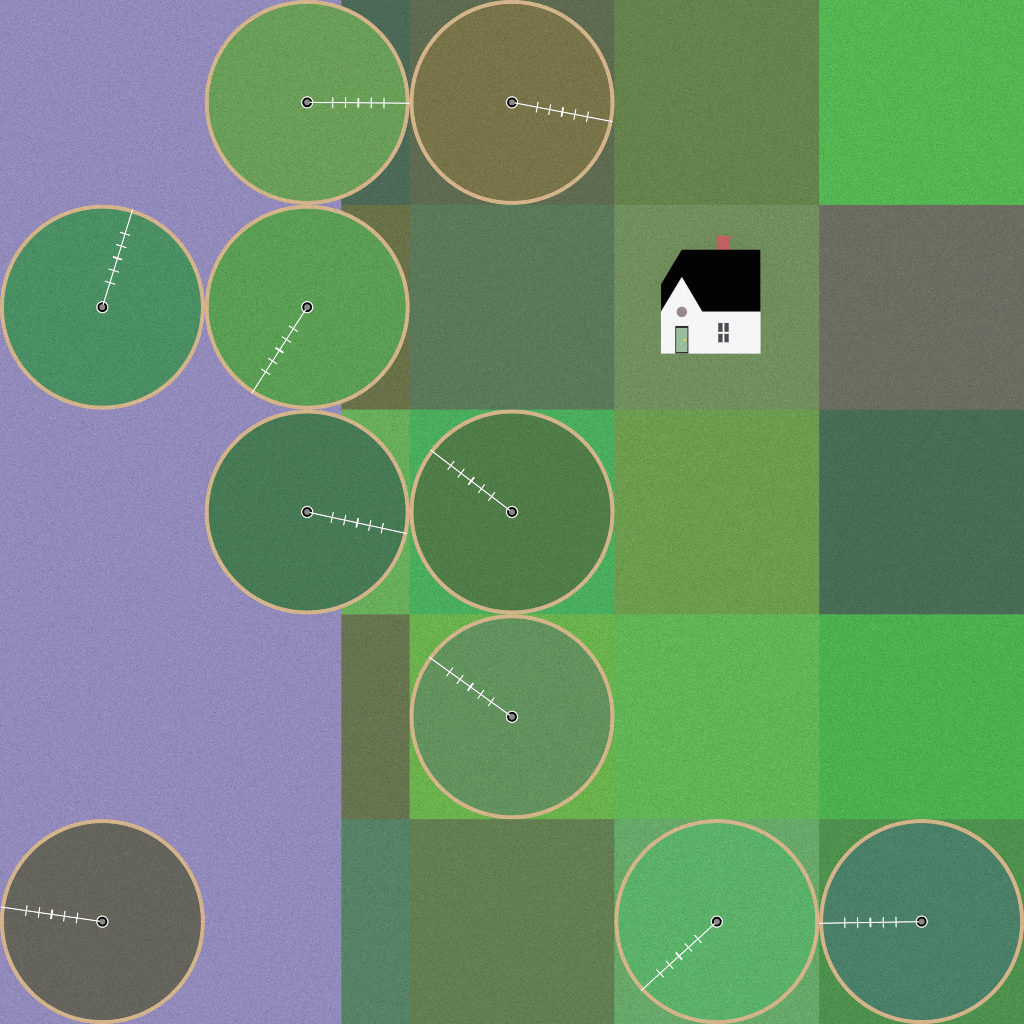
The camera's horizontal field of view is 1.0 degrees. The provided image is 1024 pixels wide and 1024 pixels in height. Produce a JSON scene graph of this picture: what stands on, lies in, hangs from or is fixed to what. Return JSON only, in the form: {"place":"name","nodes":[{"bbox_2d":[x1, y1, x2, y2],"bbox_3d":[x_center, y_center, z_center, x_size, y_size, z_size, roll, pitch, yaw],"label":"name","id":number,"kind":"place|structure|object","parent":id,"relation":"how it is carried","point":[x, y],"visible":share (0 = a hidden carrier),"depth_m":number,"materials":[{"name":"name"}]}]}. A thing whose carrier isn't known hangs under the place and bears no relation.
{"place":"outdoors","nodes":[
{"label":"outdoors","id":0,"kind":"place"},
{"bbox_2d":[0,0,340,1023],"bbox_3d":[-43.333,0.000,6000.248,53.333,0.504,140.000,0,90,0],"label":"lavender field","id":1,"kind":"structure","parent":0,"point":[170,682],"depth_m":6000.00,"materials":[{"name":"purple plant"}]},
{"bbox_2d":[0,205,204,409],"bbox_3d":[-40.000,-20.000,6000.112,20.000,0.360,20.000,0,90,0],"label":"round crop plot","id":2,"kind":"object","parent":1,"relation":"on","point":[70,344],"visible":1,"depth_m":5999.94,"materials":[{"name":"green plant"}]},
{"bbox_2d":[96,209,132,312],"bbox_3d":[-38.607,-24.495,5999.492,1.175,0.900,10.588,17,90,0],"label":"irrigation pivot","id":3,"kind":"object","parent":2,"relation":"on","point":[101,306],"visible":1,"depth_m":5999.40,"materials":[{"name":"white paint"}]},
{"bbox_2d":[0,819,204,1023],"bbox_3d":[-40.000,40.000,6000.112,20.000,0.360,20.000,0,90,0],"label":"round crop plot","id":4,"kind":"object","parent":1,"relation":"on","point":[137,886],"visible":1,"depth_m":5999.94,"materials":[{"name":"grey soil"}]},
{"bbox_2d":[1,905,107,927],"bbox_3d":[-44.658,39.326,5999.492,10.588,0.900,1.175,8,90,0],"label":"irrigation pivot","id":5,"kind":"object","parent":4,"relation":"on","point":[101,921],"visible":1,"depth_m":5999.46,"materials":[{"name":"white paint"}]},
{"bbox_2d":[205,0,409,204],"bbox_3d":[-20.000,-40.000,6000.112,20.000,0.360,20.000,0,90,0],"label":"round crop plot","id":6,"kind":"object","parent":1,"relation":"on","point":[272,67],"visible":1,"depth_m":5999.94,"materials":[{"name":"green plant"}]},
{"bbox_2d":[301,96,409,107],"bbox_3d":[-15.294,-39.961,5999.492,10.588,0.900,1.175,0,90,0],"label":"irrigation pivot","id":7,"kind":"object","parent":6,"relation":"on","point":[307,102],"visible":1,"depth_m":5999.33,"materials":[{"name":"white paint"}]},
{"bbox_2d":[205,205,409,409],"bbox_3d":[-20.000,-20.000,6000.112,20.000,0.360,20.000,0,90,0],"label":"round crop plot","id":8,"kind":"object","parent":1,"relation":"on","point":[342,272],"visible":1,"depth_m":5999.94,"materials":[{"name":"green plant"}]},
{"bbox_2d":[252,301,312,392],"bbox_3d":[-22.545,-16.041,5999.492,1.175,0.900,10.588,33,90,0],"label":"irrigation pivot","id":9,"kind":"object","parent":8,"relation":"on","point":[306,306],"visible":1,"depth_m":5999.40,"materials":[{"name":"white paint"}]},
{"bbox_2d":[205,410,409,613],"bbox_3d":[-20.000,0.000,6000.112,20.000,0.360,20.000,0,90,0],"label":"round crop plot","id":10,"kind":"object","parent":1,"relation":"on","point":[270,479],"visible":1,"depth_m":5999.94,"materials":[{"name":"green plant"}]},
{"bbox_2d":[301,506,406,533],"bbox_3d":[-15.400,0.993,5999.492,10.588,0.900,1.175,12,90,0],"label":"irrigation pivot","id":11,"kind":"object","parent":10,"relation":"on","point":[306,511],"visible":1,"depth_m":5999.43,"materials":[{"name":"white paint"}]},
{"bbox_2d":[341,614,409,818],"bbox_3d":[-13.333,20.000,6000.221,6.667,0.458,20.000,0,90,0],"label":"field","id":12,"kind":"structure","parent":0,"point":[375,716],"depth_m":5999.99,"materials":[{"name":"green plant"}]},
{"bbox_2d":[341,819,409,1023],"bbox_3d":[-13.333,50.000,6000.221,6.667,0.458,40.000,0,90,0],"label":"field","id":13,"kind":"structure","parent":0,"point":[375,921],"depth_m":5999.99,"materials":[{"name":"green plant"}]},
{"bbox_2d":[341,205,409,409],"bbox_3d":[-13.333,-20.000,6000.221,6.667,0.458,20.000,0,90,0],"label":"field","id":14,"kind":"structure","parent":0,"point":[390,226],"depth_m":5999.99,"materials":[{"name":"plant"}]},
{"bbox_2d":[341,0,409,204],"bbox_3d":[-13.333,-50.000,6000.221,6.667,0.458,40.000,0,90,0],"label":"field","id":15,"kind":"structure","parent":0,"point":[390,21],"depth_m":5999.99,"materials":[{"name":"plant"}]},
{"bbox_2d":[341,410,409,613],"bbox_3d":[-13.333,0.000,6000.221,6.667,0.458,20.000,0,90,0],"label":"field","id":16,"kind":"structure","parent":0,"point":[390,430],"depth_m":5999.99,"materials":[{"name":"green plant"}]},
{"bbox_2d":[410,205,613,409],"bbox_3d":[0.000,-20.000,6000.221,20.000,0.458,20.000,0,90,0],"label":"field","id":17,"kind":"structure","parent":0,"point":[511,307],"depth_m":5999.99,"materials":[{"name":"green plant"}]},
{"bbox_2d":[410,819,613,1023],"bbox_3d":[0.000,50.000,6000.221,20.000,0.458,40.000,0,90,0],"label":"field","id":18,"kind":"structure","parent":0,"point":[511,921],"depth_m":5999.99,"materials":[{"name":"green plant"}]},
{"bbox_2d":[410,614,613,818],"bbox_3d":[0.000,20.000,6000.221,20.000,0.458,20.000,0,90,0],"label":"field","id":19,"kind":"structure","parent":0,"point":[429,634],"depth_m":5999.99,"materials":[{"name":"green plant"}]},
{"bbox_2d":[410,614,613,818],"bbox_3d":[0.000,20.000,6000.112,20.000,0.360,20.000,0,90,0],"label":"round crop plot","id":20,"kind":"object","parent":19,"relation":"on","point":[546,681],"visible":1,"depth_m":5999.94,"materials":[{"name":"green plant"}]},
{"bbox_2d":[429,657,517,722],"bbox_3d":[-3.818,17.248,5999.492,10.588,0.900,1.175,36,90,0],"label":"irrigation pivot","id":21,"kind":"object","parent":20,"relation":"on","point":[511,716],"visible":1,"depth_m":5999.39,"materials":[{"name":"white paint"}]},
{"bbox_2d":[410,0,613,204],"bbox_3d":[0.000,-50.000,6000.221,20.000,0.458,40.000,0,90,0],"label":"field","id":22,"kind":"structure","parent":0,"point":[429,20],"depth_m":5999.99,"materials":[{"name":"green plant"}]},
{"bbox_2d":[410,0,613,204],"bbox_3d":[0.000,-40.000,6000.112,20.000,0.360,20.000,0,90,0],"label":"round crop plot","id":23,"kind":"object","parent":22,"relation":"on","point":[476,136],"visible":1,"depth_m":5999.94,"materials":[{"name":"brown soil"}]},
{"bbox_2d":[506,96,612,121],"bbox_3d":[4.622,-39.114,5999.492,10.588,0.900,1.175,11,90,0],"label":"irrigation pivot","id":24,"kind":"object","parent":23,"relation":"on","point":[511,101],"visible":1,"depth_m":5999.42,"materials":[{"name":"white paint"}]},
{"bbox_2d":[410,410,613,613],"bbox_3d":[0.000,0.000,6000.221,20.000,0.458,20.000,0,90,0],"label":"field","id":25,"kind":"structure","parent":0,"point":[430,429],"depth_m":5999.99,"materials":[{"name":"green plant"}]},
{"bbox_2d":[410,410,613,613],"bbox_3d":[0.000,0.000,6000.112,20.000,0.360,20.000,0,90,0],"label":"round crop plot","id":26,"kind":"object","parent":25,"relation":"on","point":[548,479],"visible":1,"depth_m":5999.94,"materials":[{"name":"green plant"}]},
{"bbox_2d":[430,450,517,517],"bbox_3d":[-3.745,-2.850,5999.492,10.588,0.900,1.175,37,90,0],"label":"irrigation pivot","id":27,"kind":"object","parent":26,"relation":"on","point":[511,511],"visible":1,"depth_m":5999.39,"materials":[{"name":"white paint"}]},
{"bbox_2d":[661,236,760,353],"bbox_3d":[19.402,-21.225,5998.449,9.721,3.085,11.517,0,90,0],"label":"house","id":28,"kind":"structure","parent":0,"point":[710,301],"depth_m":5997.09,"materials":[{"name":"white stone"}]},
{"bbox_2d":[675,326,688,352],"bbox_3d":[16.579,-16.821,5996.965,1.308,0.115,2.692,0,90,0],"label":"door","id":29,"kind":"structure","parent":28,"relation":"in","point":[681,332],"depth_m":5996.52,"materials":[{"name":"green wood"}]},
{"bbox_2d":[677,307,686,316],"bbox_3d":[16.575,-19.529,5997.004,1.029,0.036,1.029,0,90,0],"label":"round window","id":30,"kind":"structure","parent":28,"relation":"in","point":[681,311],"depth_m":5996.52,"materials":[{"name":"grey glass"}]},
{"bbox_2d":[718,323,728,341],"bbox_3d":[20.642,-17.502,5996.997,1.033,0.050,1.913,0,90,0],"label":"window","id":31,"kind":"structure","parent":28,"relation":"in","point":[723,328],"depth_m":5996.52,"materials":[{"name":"black glass"}]},
{"bbox_2d":[614,0,818,204],"bbox_3d":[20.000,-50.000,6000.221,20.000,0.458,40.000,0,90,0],"label":"field","id":32,"kind":"structure","parent":0,"point":[716,102],"depth_m":5999.99,"materials":[{"name":"green plant"}]},
{"bbox_2d":[614,614,818,818],"bbox_3d":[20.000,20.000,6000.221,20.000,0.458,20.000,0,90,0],"label":"field","id":33,"kind":"structure","parent":0,"point":[716,716],"depth_m":5999.99,"materials":[{"name":"green plant"}]},
{"bbox_2d":[614,410,818,613],"bbox_3d":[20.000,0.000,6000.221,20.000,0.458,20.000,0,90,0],"label":"field","id":34,"kind":"structure","parent":0,"point":[716,511],"depth_m":5999.99,"materials":[{"name":"green plant"}]},
{"bbox_2d":[614,205,818,409],"bbox_3d":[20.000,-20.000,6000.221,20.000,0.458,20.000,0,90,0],"label":"field","id":35,"kind":"structure","parent":0,"point":[780,371],"depth_m":5999.99,"materials":[{"name":"green plant"}]},
{"bbox_2d":[614,819,818,1023],"bbox_3d":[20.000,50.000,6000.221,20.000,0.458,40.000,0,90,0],"label":"field","id":36,"kind":"structure","parent":0,"point":[633,840],"depth_m":5999.99,"materials":[{"name":"green plant"}]},
{"bbox_2d":[614,819,818,1023],"bbox_3d":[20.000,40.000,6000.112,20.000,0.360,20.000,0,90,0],"label":"round crop plot","id":37,"kind":"object","parent":36,"relation":"on","point":[751,886],"visible":1,"depth_m":5999.94,"materials":[{"name":"green plant"}]},
{"bbox_2d":[641,916,722,990],"bbox_3d":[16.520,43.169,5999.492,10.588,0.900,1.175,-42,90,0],"label":"irrigation pivot","id":38,"kind":"object","parent":37,"relation":"on","point":[716,921],"visible":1,"depth_m":5999.38,"materials":[{"name":"white paint"}]},
{"bbox_2d":[819,0,1023,204],"bbox_3d":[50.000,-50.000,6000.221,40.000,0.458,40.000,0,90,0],"label":"field","id":39,"kind":"structure","parent":0,"point":[921,102],"depth_m":5999.99,"materials":[{"name":"green plant"}]},
{"bbox_2d":[819,205,1023,409],"bbox_3d":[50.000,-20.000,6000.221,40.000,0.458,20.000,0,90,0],"label":"field","id":40,"kind":"structure","parent":0,"point":[921,307],"depth_m":5999.99,"materials":[{"name":"grey soil"}]},
{"bbox_2d":[819,614,1023,818],"bbox_3d":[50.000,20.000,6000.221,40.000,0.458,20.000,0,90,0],"label":"field","id":41,"kind":"structure","parent":0,"point":[921,716],"depth_m":5999.99,"materials":[{"name":"green plant"}]},
{"bbox_2d":[819,410,1023,613],"bbox_3d":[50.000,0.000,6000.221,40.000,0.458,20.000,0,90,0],"label":"field","id":42,"kind":"structure","parent":0,"point":[921,511],"depth_m":5999.99,"materials":[{"name":"green plant"}]},
{"bbox_2d":[819,819,1023,1023],"bbox_3d":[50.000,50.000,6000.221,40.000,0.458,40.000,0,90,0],"label":"field","id":43,"kind":"structure","parent":0,"point":[839,839],"depth_m":5999.99,"materials":[{"name":"green plant"}]},
{"bbox_2d":[819,819,1023,1023],"bbox_3d":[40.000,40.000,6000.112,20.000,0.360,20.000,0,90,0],"label":"round crop plot","id":44,"kind":"object","parent":43,"relation":"on","point":[956,886],"visible":1,"depth_m":5999.94,"materials":[{"name":"teal plant"}]},
{"bbox_2d":[819,916,927,927],"bbox_3d":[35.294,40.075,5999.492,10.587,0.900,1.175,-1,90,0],"label":"irrigation pivot","id":45,"kind":"object","parent":44,"relation":"on","point":[921,921],"visible":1,"depth_m":5999.41,"materials":[{"name":"white paint"}]}
]}

